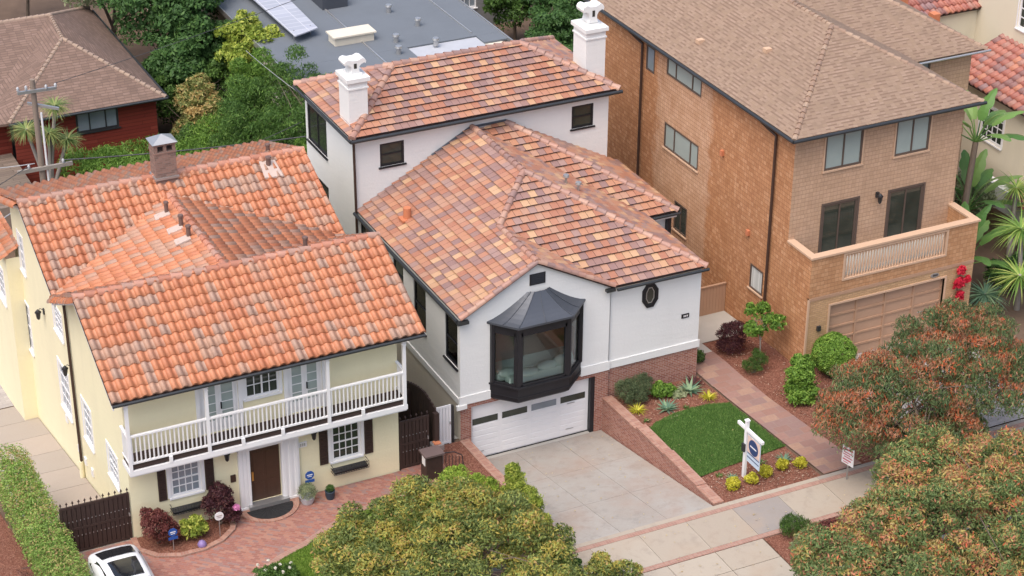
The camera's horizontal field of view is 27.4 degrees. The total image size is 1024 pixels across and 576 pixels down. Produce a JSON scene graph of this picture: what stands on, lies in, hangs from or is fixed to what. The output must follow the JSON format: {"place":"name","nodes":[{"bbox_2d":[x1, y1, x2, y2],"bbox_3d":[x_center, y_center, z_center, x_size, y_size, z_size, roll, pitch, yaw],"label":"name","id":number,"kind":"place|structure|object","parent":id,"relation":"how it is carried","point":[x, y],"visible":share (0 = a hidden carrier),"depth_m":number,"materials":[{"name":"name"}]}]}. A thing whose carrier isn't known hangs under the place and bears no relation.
{"place":"outdoors","nodes":[
{"label":"outdoors","id":0,"kind":"place"},
{"bbox_2d":[0,153,31,250],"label":"roof","id":1,"kind":"structure","parent":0,"point":[8,160],"depth_m":98.36,"materials":[{"name":"brown tile"}]},
{"bbox_2d":[0,406,130,552],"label":"side driveway","id":2,"kind":"structure","parent":0,"point":[57,469],"depth_m":78.26,"materials":[{"name":"concrete"}]},
{"bbox_2d":[59,487,132,554],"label":"driveway gate","id":3,"kind":"structure","parent":2,"relation":"on","point":[96,523],"depth_m":69.82,"materials":[{"name":"brown wood"}]},
{"bbox_2d":[269,496,474,575],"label":"front lawn","id":4,"kind":"structure","parent":0,"point":[302,559],"depth_m":69.48,"materials":[{"name":"green plant"}]},
{"bbox_2d":[252,559,300,575],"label":"rose bush","id":5,"kind":"object","parent":4,"relation":"on","point":[268,570],"visible":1,"depth_m":67.64,"materials":[{"name":"green plant"}]},
{"bbox_2d":[443,441,544,570],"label":"strip bed soil","id":6,"kind":"structure","parent":0,"point":[472,463],"depth_m":75.06,"materials":[{"name":"brown soil"}]},
{"bbox_2d":[431,464,500,507],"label":"tall shrub","id":7,"kind":"object","parent":6,"relation":"on","point":[478,477],"visible":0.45,"depth_m":72.15,"materials":[{"name":"green plant"}]},
{"bbox_2d":[500,462,553,532],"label":"tall shrub","id":8,"kind":"object","parent":6,"relation":"on","point":[514,479],"visible":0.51,"depth_m":70.69,"materials":[{"name":"green plant"}]},
{"bbox_2d":[0,0,1023,575],"bbox_3d":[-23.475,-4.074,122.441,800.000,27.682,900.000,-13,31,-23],"label":"ground","id":9,"kind":"structure","parent":0,"point":[12,8],"depth_m":118.46,"materials":[{"name":"soil"}]},
{"bbox_2d":[0,514,36,575],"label":"mulch","id":10,"kind":"object","parent":9,"relation":"on","point":[11,557],"visible":0.75,"depth_m":70.18,"materials":[{"name":"brown wood"}]},
{"bbox_2d":[16,78,72,181],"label":"utility pole","id":11,"kind":"object","parent":9,"relation":"on","point":[42,167],"visible":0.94,"depth_m":89.90,"materials":[{"name":"grey wood"}]},
{"bbox_2d":[0,443,91,575],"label":"hedge","id":12,"kind":"object","parent":9,"relation":"on","point":[29,507],"visible":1,"depth_m":69.52,"materials":[{"name":"green plant"}]},
{"bbox_2d":[8,94,85,179],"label":"cabbage palm","id":13,"kind":"object","parent":9,"relation":"on","point":[64,139],"visible":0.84,"depth_m":96.73,"materials":[{"name":"green plant"}]},
{"bbox_2d":[0,6,168,182],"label":"red house","id":14,"kind":"structure","parent":9,"relation":"on","point":[113,103],"depth_m":101.77,"materials":[{"name":"brown"}]},
{"bbox_2d":[75,108,120,135],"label":"window","id":15,"kind":"structure","parent":14,"relation":"in","point":[105,120],"depth_m":101.43,"materials":[{"name":"glass"}]},
{"bbox_2d":[55,112,259,177],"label":"juniper hedge","id":16,"kind":"object","parent":9,"relation":"on","point":[92,165],"visible":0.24,"depth_m":99.81,"materials":[{"name":"green plant"}]},
{"bbox_2d":[96,0,245,105],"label":"broadleaf tree","id":17,"kind":"object","parent":9,"relation":"on","point":[179,20],"visible":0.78,"depth_m":106.31,"materials":[{"name":"green plant"}]},
{"bbox_2d":[130,514,236,557],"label":"bed brick edge","id":18,"kind":"object","parent":9,"relation":"on","point":[227,534],"visible":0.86,"depth_m":69.94,"materials":[{"name":"brick"}]},
{"bbox_2d":[171,72,228,136],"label":"tree","id":19,"kind":"object","parent":9,"relation":"on","point":[192,101],"visible":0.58,"depth_m":103.97,"materials":[{"name":"yellow plant"}]},
{"bbox_2d":[0,133,425,537],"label":"yellow house","id":20,"kind":"structure","parent":9,"relation":"on","point":[180,334],"depth_m":72.02,"materials":[{"name":"tile"}]},
{"bbox_2d":[56,355,73,423],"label":"window","id":21,"kind":"structure","parent":20,"relation":"in","point":[64,384],"depth_m":76.62,"materials":[{"name":"white paint"}]},
{"bbox_2d":[80,394,94,454],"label":"window","id":22,"kind":"structure","parent":20,"relation":"in","point":[87,417],"depth_m":74.06,"materials":[{"name":"white paint"}]},
{"bbox_2d":[105,439,120,492],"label":"window","id":23,"kind":"structure","parent":20,"relation":"in","point":[112,459],"depth_m":71.56,"materials":[{"name":"white paint"}]},
{"bbox_2d":[166,460,205,500],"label":"window","id":24,"kind":"structure","parent":20,"relation":"in","point":[183,480],"depth_m":70.65,"materials":[{"name":"white paint"}]},
{"bbox_2d":[194,379,243,436],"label":"french door","id":25,"kind":"structure","parent":20,"relation":"in","point":[222,398],"depth_m":69.93,"materials":[{"name":"white paint"}]},
{"bbox_2d":[242,370,282,401],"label":"window","id":26,"kind":"structure","parent":20,"relation":"in","point":[268,383],"depth_m":70.38,"materials":[{"name":"white paint"}]},
{"bbox_2d":[249,444,280,501],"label":"front door","id":27,"kind":"structure","parent":20,"relation":"in","point":[264,462],"depth_m":71.98,"materials":[{"name":"brown wood"}]},
{"bbox_2d":[247,501,292,518],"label":"doormat","id":28,"kind":"object","parent":20,"relation":"on","point":[275,511],"visible":1,"depth_m":71.96,"materials":[{"name":"rubber"}]},
{"bbox_2d":[283,360,326,415],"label":"french door","id":29,"kind":"structure","parent":20,"relation":"in","point":[308,378],"depth_m":71.10,"materials":[{"name":"white paint"}]},
{"bbox_2d":[327,421,364,463],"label":"window","id":30,"kind":"structure","parent":20,"relation":"in","point":[346,441],"depth_m":72.93,"materials":[{"name":"white paint"}]},
{"bbox_2d":[154,56,276,148],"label":"broadleaf tree","id":31,"kind":"object","parent":9,"relation":"on","point":[220,73],"visible":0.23,"depth_m":105.97,"materials":[{"name":"green plant"}]},
{"bbox_2d":[16,464,451,575],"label":"brick forecourt","id":32,"kind":"structure","parent":9,"relation":"on","point":[245,547],"depth_m":70.59,"materials":[{"name":"red brick"}]},
{"bbox_2d":[88,544,153,575],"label":"parked car","id":33,"kind":"object","parent":32,"relation":"on","point":[126,560],"visible":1,"depth_m":67.07,"materials":[{"name":"white paint"}]},
{"bbox_2d":[137,518,230,552],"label":"bed soil","id":34,"kind":"structure","parent":32,"relation":"on","point":[183,544],"depth_m":70.49,"materials":[{"name":"brown soil"}]},
{"bbox_2d":[139,507,181,543],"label":"maroon shrub","id":35,"kind":"object","parent":34,"relation":"on","point":[160,519],"visible":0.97,"depth_m":69.65,"materials":[{"name":"red plant"}]},
{"bbox_2d":[179,512,208,539],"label":"yellow green shrub","id":36,"kind":"object","parent":34,"relation":"on","point":[194,524],"visible":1,"depth_m":70.29,"materials":[{"name":"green plant"}]},
{"bbox_2d":[200,480,242,524],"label":"dark purple shrub","id":37,"kind":"object","parent":34,"relation":"on","point":[213,498],"visible":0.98,"depth_m":70.78,"materials":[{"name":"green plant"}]},
{"bbox_2d":[398,411,428,469],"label":"side gate","id":38,"kind":"structure","parent":32,"relation":"on","point":[413,436],"depth_m":74.20,"materials":[{"name":"brown wood"}]},
{"bbox_2d":[419,445,444,479],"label":"brick pillar","id":39,"kind":"structure","parent":32,"relation":"on","point":[431,460],"depth_m":73.63,"materials":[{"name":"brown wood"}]},
{"bbox_2d":[213,9,284,72],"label":"tree","id":40,"kind":"object","parent":9,"relation":"on","point":[253,29],"visible":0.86,"depth_m":105.97,"materials":[{"name":"yellow plant"}]},
{"bbox_2d":[225,47,306,152],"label":"cypress","id":41,"kind":"object","parent":9,"relation":"on","point":[244,66],"visible":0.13,"depth_m":101.46,"materials":[{"name":"green plant"}]},
{"bbox_2d":[207,43,331,149],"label":"cypress","id":42,"kind":"object","parent":9,"relation":"on","point":[245,115],"visible":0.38,"depth_m":99.23,"materials":[{"name":"green plant"}]},
{"bbox_2d":[152,0,512,141],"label":"flat roof building","id":43,"kind":"structure","parent":9,"relation":"on","point":[326,34],"depth_m":106.96,"materials":[{"name":"beige paint"}]},
{"bbox_2d":[253,482,437,575],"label":"forecourt brick edge","id":44,"kind":"object","parent":9,"relation":"on","point":[293,549],"visible":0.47,"depth_m":70.14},
{"bbox_2d":[398,380,439,441],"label":"divider fence","id":45,"kind":"object","parent":9,"relation":"on","point":[418,400],"visible":0.21,"depth_m":75.23,"materials":[{"name":"brown wood"}]},
{"bbox_2d":[451,404,453,442],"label":"gate post","id":46,"kind":"object","parent":9,"relation":"on","point":[452,423],"visible":1,"depth_m":75.82,"materials":[{"name":"metal"}]},
{"bbox_2d":[436,404,450,443],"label":"white gate","id":47,"kind":"structure","parent":46,"relation":"attached to","point":[444,412],"depth_m":75.66,"materials":[{"name":"paint"}]},
{"bbox_2d":[292,0,709,456],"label":"white house","id":48,"kind":"structure","parent":9,"relation":"on","point":[488,192],"depth_m":78.72,"materials":[{"name":"paint"}]},
{"bbox_2d":[306,102,327,160],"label":"window","id":49,"kind":"structure","parent":48,"relation":"in","point":[316,123],"depth_m":83.98,"materials":[{"name":"black glass"}]},
{"bbox_2d":[379,140,406,169],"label":"window","id":50,"kind":"structure","parent":48,"relation":"in","point":[391,153],"depth_m":81.08,"materials":[{"name":"black glass"}]},
{"bbox_2d":[414,280,426,336],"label":"window","id":51,"kind":"structure","parent":48,"relation":"in","point":[419,293],"depth_m":77.44,"materials":[{"name":"black glass"}]},
{"bbox_2d":[443,314,458,371],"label":"window","id":52,"kind":"structure","parent":48,"relation":"in","point":[451,327],"depth_m":75.32,"materials":[{"name":"black glass"}]},
{"bbox_2d":[496,332,558,361],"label":"rug","id":53,"kind":"object","parent":48,"relation":"in","point":[538,342],"visible":0.21,"depth_m":78.32,"materials":[{"name":"fabric"}]},
{"bbox_2d":[471,378,588,456],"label":"garage door","id":54,"kind":"structure","parent":48,"relation":"in","point":[499,426],"depth_m":77.69,"materials":[{"name":"white paint"}]},
{"bbox_2d":[495,346,573,383],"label":"sofa","id":55,"kind":"object","parent":48,"relation":"on","point":[543,364],"visible":0.87,"depth_m":76.18,"materials":[{"name":"fabric"}]},
{"bbox_2d":[487,287,585,402],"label":"bay window","id":56,"kind":"structure","parent":48,"relation":"in","point":[548,309],"depth_m":75.15,"materials":[{"name":"black paint"}]},
{"bbox_2d":[570,103,594,131],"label":"window","id":57,"kind":"structure","parent":48,"relation":"in","point":[582,115],"depth_m":84.27,"materials":[{"name":"black glass"}]},
{"bbox_2d":[482,0,530,39],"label":"broadleaf tree","id":58,"kind":"object","parent":9,"relation":"on","point":[513,11],"visible":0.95,"depth_m":114.11,"materials":[{"name":"green plant"}]},
{"bbox_2d":[460,439,565,538],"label":"planter wall","id":59,"kind":"structure","parent":9,"relation":"on","point":[481,458],"depth_m":75.00,"materials":[{"name":"red brick"}]},
{"bbox_2d":[520,0,584,51],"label":"broadleaf tree","id":60,"kind":"object","parent":9,"relation":"on","point":[546,20],"visible":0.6,"depth_m":111.45,"materials":[{"name":"green plant"}]},
{"bbox_2d":[581,549,643,575],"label":"tree","id":61,"kind":"object","parent":9,"relation":"on","point":[597,565],"visible":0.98,"depth_m":67.07,"materials":[{"name":"green plant"}]},
{"bbox_2d":[602,395,723,505],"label":"retaining wall","id":62,"kind":"structure","parent":9,"relation":"on","point":[623,425],"depth_m":75.87,"materials":[{"name":"red brick"}]},
{"bbox_2d":[637,539,795,575],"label":"driveway apron","id":63,"kind":"object","parent":9,"relation":"on","point":[749,559],"visible":0.97,"depth_m":69.02,"materials":[{"name":"concrete"}]},
{"bbox_2d":[697,311,742,352],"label":"side passage concrete","id":64,"kind":"object","parent":9,"relation":"on","point":[709,325],"visible":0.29,"depth_m":83.87,"materials":[{"name":"beige concrete"}]},
{"bbox_2d":[699,282,725,315],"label":"wooden side fence","id":65,"kind":"object","parent":64,"relation":"on","point":[712,298],"visible":0.22,"depth_m":84.56,"materials":[{"name":"beige paint"}]},
{"bbox_2d":[471,419,1023,575],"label":"sidewalk edge","id":66,"kind":"object","parent":9,"relation":"on","point":[738,500],"visible":0.56,"depth_m":72.22,"materials":[{"name":"concrete"}]},
{"bbox_2d":[493,422,1023,573],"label":"sidewalk brick band","id":67,"kind":"object","parent":9,"relation":"on","point":[701,515],"visible":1,"depth_m":71.94,"materials":[{"name":"red brick"}]},
{"bbox_2d":[584,0,990,368],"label":"brown house","id":68,"kind":"structure","parent":9,"relation":"on","point":[796,162],"depth_m":81.26,"materials":[{"name":"orange brick"}]},
{"bbox_2d":[661,122,698,172],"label":"window","id":69,"kind":"structure","parent":68,"relation":"in","point":[678,145],"depth_m":85.68,"materials":[{"name":"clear glass"}]},
{"bbox_2d":[667,58,701,97],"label":"window","id":70,"kind":"structure","parent":68,"relation":"in","point":[674,71],"depth_m":84.25,"materials":[{"name":"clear glass"}]},
{"bbox_2d":[747,263,762,298],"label":"window","id":71,"kind":"structure","parent":68,"relation":"in","point":[756,276],"depth_m":82.36,"materials":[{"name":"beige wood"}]},
{"bbox_2d":[818,196,859,252],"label":"balcony door","id":72,"kind":"structure","parent":68,"relation":"in","point":[838,219],"depth_m":80.29,"materials":[{"name":"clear glass"}]},
{"bbox_2d":[822,130,865,173],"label":"window","id":73,"kind":"structure","parent":68,"relation":"in","point":[843,151],"depth_m":78.84,"materials":[{"name":"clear glass"}]},
{"bbox_2d":[828,279,942,354],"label":"garage door","id":74,"kind":"structure","parent":68,"relation":"in","point":[868,322],"depth_m":81.32,"materials":[{"name":"beige wood"}]},
{"bbox_2d":[883,182,925,237],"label":"balcony door","id":75,"kind":"structure","parent":68,"relation":"in","point":[904,208],"depth_m":81.48,"materials":[{"name":"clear glass"}]},
{"bbox_2d":[892,116,932,158],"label":"window","id":76,"kind":"structure","parent":68,"relation":"in","point":[911,137],"depth_m":80.06,"materials":[{"name":"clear glass"}]},
{"bbox_2d":[630,469,986,573],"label":"sidewalk outer brick band","id":77,"kind":"object","parent":9,"relation":"on","point":[725,546],"visible":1,"depth_m":69.97,"materials":[{"name":"red brick"}]},
{"bbox_2d":[810,294,1023,480],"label":"street tree","id":78,"kind":"object","parent":9,"relation":"on","point":[949,402],"visible":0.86,"depth_m":72.47,"materials":[{"name":"green plant"}]},
{"bbox_2d":[901,0,1023,222],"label":"cream house","id":79,"kind":"structure","parent":9,"relation":"on","point":[996,27],"depth_m":94.11,"materials":[{"name":"white paint"}]},
{"bbox_2d":[977,107,1005,150],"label":"window","id":80,"kind":"structure","parent":79,"relation":"in","point":[1000,128],"depth_m":93.46,"materials":[{"name":"white paint"}]},
{"bbox_2d":[488,430,711,544],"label":"driveway","id":81,"kind":"structure","parent":0,"point":[547,469],"depth_m":74.25,"materials":[{"name":"concrete"}]},
{"bbox_2d":[649,402,784,476],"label":"lawn","id":82,"kind":"structure","parent":0,"point":[711,436],"depth_m":76.18,"materials":[{"name":"green plant"}]},
{"bbox_2d":[614,377,820,502],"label":"garden soil","id":83,"kind":"structure","parent":0,"point":[768,485],"depth_m":74.28,"materials":[{"name":"brown soil"}]},
{"bbox_2d":[612,372,653,406],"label":"rosemary shrub","id":84,"kind":"object","parent":83,"relation":"on","point":[631,387],"visible":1,"depth_m":78.08,"materials":[{"name":"green plant"}]},
{"bbox_2d":[738,418,763,476],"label":"hanging sign","id":85,"kind":"object","parent":83,"relation":"on","point":[750,447],"visible":1,"depth_m":72.78,"materials":[{"name":"white paint"}]},
{"bbox_2d":[528,426,1023,575],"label":"sidewalk","id":86,"kind":"structure","parent":0,"point":[700,534],"depth_m":71.06,"materials":[{"name":"concrete"}]},
{"bbox_2d":[696,351,860,473],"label":"garden path","id":87,"kind":"structure","parent":0,"point":[734,386],"depth_m":77.40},
{"bbox_2d":[704,333,892,463],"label":"side bed soil","id":88,"kind":"structure","parent":0,"point":[761,384],"depth_m":79.82,"materials":[{"name":"brown soil"}]},
{"bbox_2d":[715,319,749,355],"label":"purple maple","id":89,"kind":"object","parent":88,"relation":"on","point":[736,339],"visible":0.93,"depth_m":81.38,"materials":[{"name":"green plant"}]},
{"bbox_2d":[742,347,768,373],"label":"grassy shrub","id":90,"kind":"object","parent":88,"relation":"on","point":[758,354],"visible":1,"depth_m":80.13,"materials":[{"name":"green plant"}]},
{"bbox_2d":[743,300,786,363],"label":"young tree","id":91,"kind":"object","parent":88,"relation":"on","point":[772,320],"visible":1,"depth_m":80.16,"materials":[{"name":"green plant"}]},
{"bbox_2d":[780,353,820,406],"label":"round green shrub","id":92,"kind":"object","parent":88,"relation":"on","point":[799,386],"visible":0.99,"depth_m":77.87,"materials":[{"name":"green plant"}]},
{"bbox_2d":[811,331,857,376],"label":"clipped ball shrub","id":93,"kind":"object","parent":88,"relation":"on","point":[835,346],"visible":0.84,"depth_m":79.25,"materials":[{"name":"green plant"}]},
{"bbox_2d":[765,495,1000,574],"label":"planting strip soil","id":94,"kind":"structure","parent":0,"point":[780,544],"depth_m":70.31,"materials":[{"name":"brown soil"}]},
{"bbox_2d":[779,510,812,537],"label":"strip shrub","id":95,"kind":"object","parent":94,"relation":"on","point":[786,526],"visible":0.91,"depth_m":70.18,"materials":[{"name":"green plant"}]},
{"bbox_2d":[829,335,1023,431],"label":"neighbour driveway","id":96,"kind":"structure","parent":0,"point":[993,421],"depth_m":77.43,"materials":[{"name":"grey concrete"}]},
{"bbox_2d":[845,518,1023,575],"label":"street","id":97,"kind":"structure","parent":0,"point":[966,566],"depth_m":69.25,"materials":[{"name":"grey asphalt"}]},
{"bbox_2d":[788,421,1023,575],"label":"street tree","id":98,"kind":"object","parent":97,"relation":"on","point":[972,481],"visible":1,"depth_m":65.30,"materials":[{"name":"green plant"}]},
{"bbox_2d":[959,197,1023,371],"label":"neighbour garden soil","id":99,"kind":"structure","parent":0,"point":[989,250],"depth_m":88.08,"materials":[{"name":"brown soil"}]},
{"bbox_2d":[955,170,997,213],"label":"garden shrub","id":100,"kind":"object","parent":99,"relation":"on","point":[988,196],"visible":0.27,"depth_m":89.79,"materials":[{"name":"green plant"}]},
{"bbox_2d":[961,201,1015,268],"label":"bird of paradise","id":101,"kind":"object","parent":99,"relation":"on","point":[983,222],"visible":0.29,"depth_m":85.17,"materials":[{"name":"green plant"}]},
{"bbox_2d":[955,149,1023,209],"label":"bird of paradise","id":102,"kind":"object","parent":99,"relation":"on","point":[982,176],"visible":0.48,"depth_m":88.85,"materials":[{"name":"green plant"}]},
{"bbox_2d":[968,276,1010,315],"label":"yucca","id":103,"kind":"object","parent":99,"relation":"on","point":[986,294],"visible":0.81,"depth_m":84.39,"materials":[{"name":"green plant"}]},
{"bbox_2d":[961,88,1023,204],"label":"bird of paradise","id":104,"kind":"object","parent":99,"relation":"on","point":[994,118],"visible":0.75,"depth_m":86.01,"materials":[{"name":"green plant"}]},
{"bbox_2d":[982,204,1023,310],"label":"yucca","id":105,"kind":"object","parent":99,"relation":"on","point":[1016,230],"visible":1,"depth_m":83.55,"materials":[{"name":"green plant"}]},
{"bbox_2d":[983,251,1023,291],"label":"garden shrub","id":106,"kind":"object","parent":99,"relation":"on","point":[990,269],"visible":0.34,"depth_m":86.07,"materials":[{"name":"green plant"}]},
{"bbox_2d":[989,171,1023,256],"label":"yucca","id":107,"kind":"object","parent":99,"relation":"on","point":[1017,188],"visible":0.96,"depth_m":87.99,"materials":[{"name":"green plant"}]},
{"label":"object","id":108,"kind":"structure","parent":0,"visible":0},
{"bbox_2d":[309,474,587,575],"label":"street tree","id":109,"kind":"object","parent":108,"relation":"on","point":[442,524],"visible":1,"depth_m":65.87,"materials":[{"name":"green plant"}]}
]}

